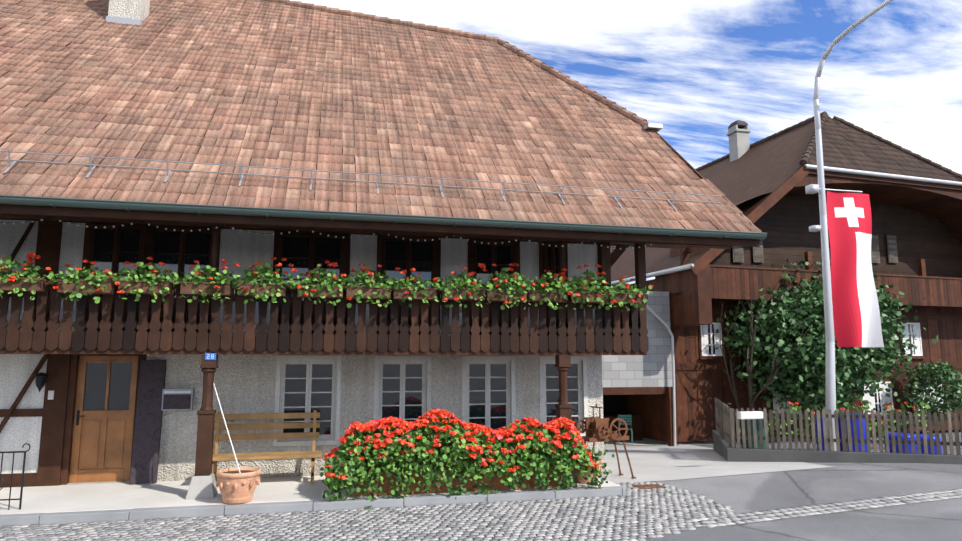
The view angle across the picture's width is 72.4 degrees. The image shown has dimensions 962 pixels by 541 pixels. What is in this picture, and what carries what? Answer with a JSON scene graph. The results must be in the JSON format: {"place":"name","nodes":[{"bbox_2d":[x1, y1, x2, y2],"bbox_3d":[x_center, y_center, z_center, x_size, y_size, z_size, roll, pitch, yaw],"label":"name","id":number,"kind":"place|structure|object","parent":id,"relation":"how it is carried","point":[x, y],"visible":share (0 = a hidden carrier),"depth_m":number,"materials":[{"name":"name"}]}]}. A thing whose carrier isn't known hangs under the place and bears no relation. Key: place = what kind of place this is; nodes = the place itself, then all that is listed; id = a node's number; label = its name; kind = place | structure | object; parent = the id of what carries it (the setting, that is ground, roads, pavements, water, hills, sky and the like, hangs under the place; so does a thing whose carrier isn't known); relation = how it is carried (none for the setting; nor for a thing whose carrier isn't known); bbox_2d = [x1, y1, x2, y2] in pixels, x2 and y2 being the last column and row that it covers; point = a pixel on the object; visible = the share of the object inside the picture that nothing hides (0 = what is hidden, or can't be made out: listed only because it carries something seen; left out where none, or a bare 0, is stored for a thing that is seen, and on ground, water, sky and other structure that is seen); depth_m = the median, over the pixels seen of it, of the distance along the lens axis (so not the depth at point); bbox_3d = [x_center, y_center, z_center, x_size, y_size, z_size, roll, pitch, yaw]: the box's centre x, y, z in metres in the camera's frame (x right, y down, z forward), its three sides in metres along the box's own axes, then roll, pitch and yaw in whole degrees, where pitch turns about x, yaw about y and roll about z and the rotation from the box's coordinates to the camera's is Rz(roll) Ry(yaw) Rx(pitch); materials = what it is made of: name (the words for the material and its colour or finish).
{"place":"outdoors","nodes":[
{"label":"outdoors","id":0,"kind":"place"},
{"bbox_2d":[2,485,734,540],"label":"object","id":1,"kind":"structure","parent":0,"point":[337,537],"depth_m":8.18,"materials":[{"name":"grey stone"}]},
{"bbox_2d":[273,355,587,445],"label":"windows","id":2,"kind":"structure","parent":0,"point":[310,384],"depth_m":11.74,"materials":[{"name":"white wood"}]},
{"bbox_2d":[602,304,647,351],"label":"balcony side boards","id":3,"kind":"object","parent":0,"point":[612,325],"visible":0.07,"depth_m":12.15,"materials":[{"name":"brown wood"}]},
{"bbox_2d":[290,0,961,286],"label":"sky","id":4,"kind":"structure","parent":0,"point":[695,69],"materials":[{"name":"blue"}]},
{"bbox_2d":[403,430,961,540],"bbox_3d":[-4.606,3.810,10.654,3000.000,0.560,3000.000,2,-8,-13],"label":"asphalt ground","id":5,"kind":"structure","parent":0,"point":[940,520],"depth_m":9.79,"materials":[{"name":"grey asphalt"}]},
{"bbox_2d":[0,443,30,509],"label":"iron stair railing","id":6,"kind":"object","parent":5,"relation":"on","point":[22,480],"visible":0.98,"depth_m":8.63,"materials":[{"name":"grey"}]},
{"bbox_2d":[0,474,625,526],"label":"sidewalk","id":7,"kind":"structure","parent":5,"relation":"on","point":[75,503],"depth_m":9.28,"materials":[{"name":"concrete"}]},
{"bbox_2d":[0,354,146,487],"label":"timber framing","id":8,"kind":"object","parent":7,"relation":"on","point":[57,413],"visible":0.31,"depth_m":10.35,"materials":[{"name":"brown wood"}]},
{"bbox_2d":[48,391,53,399],"bbox_3d":[-6.785,1.966,10.376,0.080,0.140,0.018,2,-8,-13],"label":"doorbell","id":9,"kind":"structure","parent":8,"relation":"attached to","point":[50,395],"depth_m":10.37,"materials":[{"name":"white paint"}]},
{"bbox_2d":[0,354,126,484],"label":"plaster wall","id":10,"kind":"structure","parent":8,"relation":"in","point":[16,372],"depth_m":10.29,"materials":[{"name":"white paint"}]},
{"bbox_2d":[34,372,47,391],"bbox_3d":[-6.856,1.744,10.284,0.184,0.308,0.282,-1,-8,10],"label":"wall lantern","id":11,"kind":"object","parent":10,"relation":"attached to","point":[40,380],"depth_m":10.20,"materials":[{"name":"grey metal"}]},
{"bbox_2d":[67,356,137,484],"bbox_3d":[-6.085,2.394,10.672,0.900,2.010,0.270,2,-8,-13],"label":"wooden door","id":12,"kind":"structure","parent":8,"relation":"in","point":[101,452],"depth_m":10.63,"materials":[{"name":"brown wood"}]},
{"bbox_2d":[130,360,166,483],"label":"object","id":13,"kind":"object","parent":7,"relation":"on","point":[147,437],"visible":0.95,"depth_m":10.54,"materials":[{"name":"black wood"}]},
{"bbox_2d":[214,384,260,503],"bbox_3d":[-3.465,2.417,9.361,0.604,1.609,1.012,4,-9,-30],"label":"terracotta pot","id":14,"kind":"object","parent":7,"relation":"on","point":[237,485],"visible":1,"depth_m":8.93,"materials":[{"name":"ceramic"}]},
{"bbox_2d":[212,410,321,483],"bbox_3d":[-3.487,2.836,10.545,1.827,1.106,0.624,2,-8,-13],"label":"bench","id":15,"kind":"object","parent":7,"relation":"on","point":[313,454],"visible":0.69,"depth_m":10.73,"materials":[{"name":"brown wood"}]},
{"bbox_2d":[185,226,646,499],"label":"verandah posts","id":16,"kind":"object","parent":7,"relation":"on","point":[202,484],"visible":0.79,"depth_m":9.61,"materials":[{"name":"brown wood"}]},
{"bbox_2d":[205,353,215,359],"bbox_3d":[-3.945,1.255,9.594,0.150,0.100,0.017,2,-8,-13],"label":"house number","id":17,"kind":"object","parent":16,"relation":"attached to","point":[210,356],"visible":1,"depth_m":9.59,"materials":[{"name":"blue metal"}]},
{"bbox_2d":[354,452,571,496],"bbox_3d":[-0.256,3.064,10.074,3.281,0.520,0.550,2,-8,-13],"label":"flower planter","id":18,"kind":"object","parent":7,"relation":"on","point":[496,482],"visible":0.15,"depth_m":9.74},
{"bbox_2d":[323,408,598,489],"bbox_3d":[-0.282,2.630,10.009,4.096,1.048,1.151,2,-8,-13],"label":"geranium","id":19,"kind":"object","parent":18,"relation":"in","point":[426,442],"depth_m":9.67,"materials":[{"name":"red plant"}]},
{"bbox_2d":[319,448,614,507],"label":"geranium leaves","id":20,"kind":"object","parent":18,"relation":"in","point":[511,484],"visible":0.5,"depth_m":9.52,"materials":[{"name":"green plant"}]},
{"bbox_2d":[573,458,602,483],"bbox_3d":[1.701,3.208,10.534,0.513,0.360,0.513,2,-8,-13],"label":"terracotta pot","id":21,"kind":"object","parent":7,"relation":"on","point":[581,480],"visible":0.29,"depth_m":10.39,"materials":[{"name":"ceramic"}]},
{"bbox_2d":[0,482,735,540],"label":"cobble setts","id":22,"kind":"structure","parent":5,"relation":"on","point":[648,499],"depth_m":8.28,"materials":[{"name":"grey stone"}]},
{"bbox_2d":[632,484,665,488],"bbox_3d":[2.732,3.525,10.714,0.440,0.021,0.330,2,-8,-13],"label":"drain grate","id":23,"kind":"object","parent":22,"relation":"on","point":[647,486],"visible":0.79,"depth_m":10.69,"materials":[{"name":"metal"}]},
{"bbox_2d":[146,354,604,481],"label":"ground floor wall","id":24,"kind":"structure","parent":5,"relation":"on","point":[244,383],"depth_m":11.10,"materials":[{"name":"white paint"}]},
{"bbox_2d":[161,388,193,410],"bbox_3d":[-4.947,2.104,10.737,0.458,0.347,0.137,2,-8,-13],"label":"letter box","id":25,"kind":"object","parent":24,"relation":"attached to","point":[177,399],"visible":1,"depth_m":10.68,"materials":[{"name":"grey metal"}]},
{"bbox_2d":[0,219,597,337],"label":"house upper wall","id":26,"kind":"structure","parent":24,"relation":"on","point":[243,249],"depth_m":11.43,"materials":[{"name":"grey paint"}]},
{"bbox_2d":[86,224,560,309],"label":"house windows","id":27,"kind":"structure","parent":26,"relation":"attached to","point":[111,248],"depth_m":11.55,"materials":[{"name":"black glass"}]},
{"bbox_2d":[0,217,651,249],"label":"fairy lights","id":28,"kind":"object","parent":26,"relation":"attached to","point":[313,232],"visible":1,"depth_m":10.02,"materials":[{"name":"glowing white glass bulbs"},{"name":"plastic"}]},
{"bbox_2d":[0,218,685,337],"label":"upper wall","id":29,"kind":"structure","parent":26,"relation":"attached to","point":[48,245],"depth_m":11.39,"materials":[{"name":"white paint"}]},
{"bbox_2d":[0,0,759,246],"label":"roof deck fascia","id":30,"kind":"structure","parent":26,"relation":"on","point":[196,217],"depth_m":10.14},
{"bbox_2d":[0,0,761,231],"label":"roof tiles","id":31,"kind":"object","parent":30,"relation":"on","point":[22,77],"visible":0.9,"depth_m":12.32,"materials":[{"name":"brown tile"}]},
{"bbox_2d":[105,0,149,24],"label":"roof chimney","id":32,"kind":"object","parent":31,"relation":"on","point":[133,12],"visible":0.23,"depth_m":15.31,"materials":[{"name":"white paint"}]},
{"bbox_2d":[0,149,721,210],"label":"snow guard","id":33,"kind":"object","parent":31,"relation":"on","point":[240,173],"visible":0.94,"depth_m":10.15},
{"bbox_2d":[263,0,657,131],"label":"roof ridge tiles","id":34,"kind":"object","parent":31,"relation":"on","point":[623,111],"visible":0.62,"depth_m":18.84,"materials":[{"name":"brown tile"}]},
{"bbox_2d":[643,123,662,130],"bbox_3d":[3.817,-3.181,14.646,0.350,0.100,0.300,2,-8,-13],"label":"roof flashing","id":35,"kind":"object","parent":31,"relation":"on","point":[655,126],"visible":0.71,"depth_m":14.52,"materials":[{"name":"white metal"}]},
{"bbox_2d":[0,195,766,239],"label":"roof gutter","id":36,"kind":"object","parent":30,"relation":"attached to","point":[54,202],"visible":1,"depth_m":9.51,"materials":[{"name":"grey metal"}]},
{"bbox_2d":[0,214,734,354],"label":"balcony beams","id":37,"kind":"structure","parent":24,"relation":"attached to","point":[58,350],"depth_m":10.06,"materials":[{"name":"brown wood"}]},
{"bbox_2d":[0,285,648,352],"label":"balcony parapet boards","id":38,"kind":"object","parent":37,"relation":"attached to","point":[38,339],"visible":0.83,"depth_m":9.94,"materials":[{"name":"brown wood"}]},
{"bbox_2d":[0,277,644,304],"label":"flower boxes","id":39,"kind":"object","parent":38,"relation":"attached to","point":[39,285],"visible":0.77,"depth_m":9.81,"materials":[{"name":"brown wood"}]},
{"bbox_2d":[0,252,652,310],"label":"balcony geraniums","id":40,"kind":"object","parent":39,"relation":"in","point":[148,276],"depth_m":9.92,"materials":[{"name":"plant"}]},
{"bbox_2d":[618,165,961,441],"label":"chalet timber walls","id":41,"kind":"structure","parent":5,"relation":"on","point":[702,291],"depth_m":21.33,"materials":[{"name":"brown wood"}]},
{"bbox_2d":[610,118,961,281],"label":"chalet roof deck","id":42,"kind":"structure","parent":41,"relation":"on","point":[769,166],"depth_m":24.10,"materials":[{"name":"brown wood"}]},
{"bbox_2d":[726,120,750,161],"bbox_3d":[11.313,-5.511,28.816,0.720,2.220,0.720,2,-8,-13],"label":"chimney","id":43,"kind":"object","parent":42,"relation":"on","point":[739,131],"visible":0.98,"depth_m":28.60,"materials":[{"name":"white paint"}]},
{"bbox_2d":[611,164,961,445],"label":"chalet gutter pipes","id":44,"kind":"object","parent":42,"relation":"attached to","point":[807,166],"visible":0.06,"depth_m":21.08,"materials":[{"name":"grey metal"}]},
{"bbox_2d":[698,235,946,439],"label":"windows","id":45,"kind":"structure","parent":41,"relation":"in","point":[709,341],"depth_m":22.11,"materials":[{"name":"white wood"}]},
{"bbox_2d":[709,195,961,277],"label":"chalet gable boards","id":46,"kind":"object","parent":41,"relation":"attached to","point":[784,223],"visible":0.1,"depth_m":24.00,"materials":[{"name":"brown wood"}]},
{"bbox_2d":[807,120,961,181],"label":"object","id":47,"kind":"structure","parent":41,"relation":"on","point":[867,150],"depth_m":23.24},
{"bbox_2d":[808,116,961,181],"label":"chalet roof tiles","id":48,"kind":"object","parent":47,"relation":"on","point":[831,138],"visible":0.88,"depth_m":23.00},
{"bbox_2d":[696,111,961,178],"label":"roof ridge tiles","id":49,"kind":"object","parent":48,"relation":"on","point":[807,153],"visible":0.5,"depth_m":24.19,"materials":[{"name":"brown tile"}]},
{"bbox_2d":[702,258,937,419],"bbox_3d":[10.363,2.562,21.617,7.888,6.070,6.763,2,-8,-13],"label":"tree","id":50,"kind":"object","parent":5,"relation":"on","point":[804,362],"depth_m":20.30,"materials":[{"name":"green plant"}]},
{"bbox_2d":[688,488,961,527],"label":"cobble setts","id":51,"kind":"structure","parent":5,"relation":"on","point":[773,514],"depth_m":9.19,"materials":[{"name":"grey stone"}]},
{"bbox_2d":[712,430,961,464],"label":"fence base curb","id":52,"kind":"structure","parent":5,"relation":"on","point":[724,449],"depth_m":13.75,"materials":[{"name":"concrete"}]},
{"bbox_2d":[715,398,961,454],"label":"picket fence","id":53,"kind":"object","parent":52,"relation":"on","point":[725,414],"visible":1,"depth_m":13.79,"materials":[{"name":"grey wood"}]},
{"bbox_2d":[737,411,762,418],"bbox_3d":[5.210,2.801,12.725,0.500,0.140,0.130,2,-8,-13],"label":"sign","id":54,"kind":"object","parent":53,"relation":"attached to","point":[750,415],"visible":1,"depth_m":12.67,"materials":[{"name":"white paint"}]},
{"bbox_2d":[740,396,933,443],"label":"garden plants","id":55,"kind":"object","parent":5,"relation":"on","point":[866,408],"visible":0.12,"depth_m":17.08,"materials":[{"name":"green plant"}]},
{"bbox_2d":[788,401,921,421],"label":"garden flowers","id":56,"kind":"object","parent":55,"relation":"attached to","point":[842,408],"visible":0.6,"depth_m":17.20,"materials":[{"name":"red plant"}]},
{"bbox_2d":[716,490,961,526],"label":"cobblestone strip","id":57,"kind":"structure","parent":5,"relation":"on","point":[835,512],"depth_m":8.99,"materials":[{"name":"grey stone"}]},
{"bbox_2d":[740,414,942,453],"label":"blue barrels","id":58,"kind":"object","parent":5,"relation":"on","point":[852,436],"visible":0.25,"depth_m":15.51,"materials":[{"name":"blue plastic"}]},
{"bbox_2d":[805,0,892,450],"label":"street lamp post","id":59,"kind":"object","parent":5,"relation":"on","point":[830,377],"visible":0.94,"depth_m":15.02,"materials":[{"name":"grey metal"}]},
{"bbox_2d":[827,191,883,346],"bbox_3d":[8.632,-0.047,15.193,1.199,3.610,0.385,2,-8,-13],"label":"banner flag","id":60,"kind":"object","parent":59,"relation":"attached to","point":[856,316],"visible":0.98,"depth_m":15.19,"materials":[{"name":"red fabric"}]},
{"bbox_2d":[901,359,961,422],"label":"shrub","id":61,"kind":"object","parent":5,"relation":"on","point":[941,370],"visible":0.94,"depth_m":22.12,"materials":[{"name":"green plant"}]},
{"bbox_2d":[601,438,833,482],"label":"court pavement","id":62,"kind":"structure","parent":0,"point":[652,460],"depth_m":13.64,"materials":[{"name":"grey concrete"}]},
{"bbox_2d":[576,404,635,478],"bbox_3d":[2.155,2.977,11.488,1.019,1.283,0.440,4,-9,-25],"label":"antique machine","id":63,"kind":"object","parent":62,"relation":"on","point":[598,429],"visible":0.96,"depth_m":11.42,"materials":[{"name":"metal"}]},
{"bbox_2d":[606,414,632,443],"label":"garden chairs","id":64,"kind":"object","parent":62,"relation":"on","point":[627,420],"visible":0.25,"depth_m":21.25,"materials":[{"name":"teal metal"}]},
{"bbox_2d":[602,290,677,445],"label":"garage building","id":65,"kind":"structure","parent":62,"relation":"on","point":[650,372],"depth_m":19.94,"materials":[{"name":"concrete"}]}
]}

